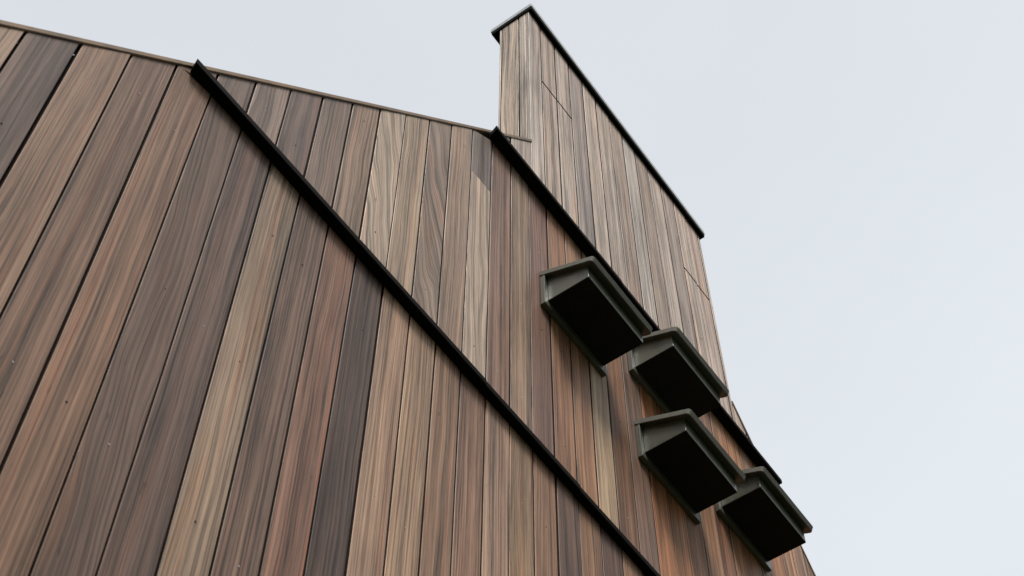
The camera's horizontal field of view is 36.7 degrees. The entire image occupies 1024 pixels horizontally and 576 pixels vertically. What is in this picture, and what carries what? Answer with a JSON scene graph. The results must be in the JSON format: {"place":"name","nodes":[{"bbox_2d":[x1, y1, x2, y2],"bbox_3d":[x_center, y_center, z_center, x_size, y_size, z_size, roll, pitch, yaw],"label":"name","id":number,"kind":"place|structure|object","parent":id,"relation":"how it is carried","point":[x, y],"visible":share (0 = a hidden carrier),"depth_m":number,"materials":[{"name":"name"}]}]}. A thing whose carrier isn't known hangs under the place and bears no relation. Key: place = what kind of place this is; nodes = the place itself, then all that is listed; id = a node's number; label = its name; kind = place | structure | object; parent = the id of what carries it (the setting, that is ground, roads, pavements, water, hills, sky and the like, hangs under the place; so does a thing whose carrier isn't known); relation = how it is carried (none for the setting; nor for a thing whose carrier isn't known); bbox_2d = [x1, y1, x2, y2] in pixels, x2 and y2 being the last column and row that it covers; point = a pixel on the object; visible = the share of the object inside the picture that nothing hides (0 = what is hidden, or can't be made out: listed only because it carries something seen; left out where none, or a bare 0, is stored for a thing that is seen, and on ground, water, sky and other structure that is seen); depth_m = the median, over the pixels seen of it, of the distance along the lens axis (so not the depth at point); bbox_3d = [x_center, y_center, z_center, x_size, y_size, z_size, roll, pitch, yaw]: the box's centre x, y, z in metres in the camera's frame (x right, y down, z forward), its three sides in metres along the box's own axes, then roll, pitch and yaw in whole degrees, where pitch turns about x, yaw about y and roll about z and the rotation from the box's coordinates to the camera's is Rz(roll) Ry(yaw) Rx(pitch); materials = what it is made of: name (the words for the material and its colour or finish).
{"place":"outdoors","nodes":[
{"label":"outdoors","id":0,"kind":"place"},
{"bbox_2d":[0,3,815,575],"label":"timber house","id":1,"kind":"structure","parent":0,"point":[254,327],"depth_m":4.67,"materials":[{"name":"brown wood"}]},
{"bbox_2d":[540,256,652,376],"bbox_3d":[0.370,0.092,6.671,0.277,0.260,0.470,-31,-62,18],"label":"nest box","id":2,"kind":"object","parent":1,"relation":"attached to","point":[591,309],"visible":1,"depth_m":6.60,"materials":[{"name":"green paint"}]},
{"bbox_2d":[627,326,728,417],"bbox_3d":[0.787,0.404,7.255,0.277,0.260,0.470,-31,-62,18],"label":"nest box","id":3,"kind":"object","parent":1,"relation":"attached to","point":[670,370],"visible":0.85,"depth_m":7.17,"materials":[{"name":"green paint"}]},
{"bbox_2d":[634,409,745,524],"bbox_3d":[0.786,0.743,6.730,0.277,0.260,0.470,-31,-62,18],"label":"nest box","id":4,"kind":"object","parent":1,"relation":"attached to","point":[685,458],"visible":1,"depth_m":6.66,"materials":[{"name":"green paint"}]},
{"bbox_2d":[715,466,812,571],"bbox_3d":[1.191,1.054,7.288,0.277,0.260,0.470,-31,-62,18],"label":"nest box","id":5,"kind":"object","parent":1,"relation":"attached to","point":[762,516],"visible":0.91,"depth_m":7.21,"materials":[{"name":"grey paint"}]},
{"bbox_2d":[0,0,1023,575],"label":"sky","id":6,"kind":"structure","parent":0,"point":[851,172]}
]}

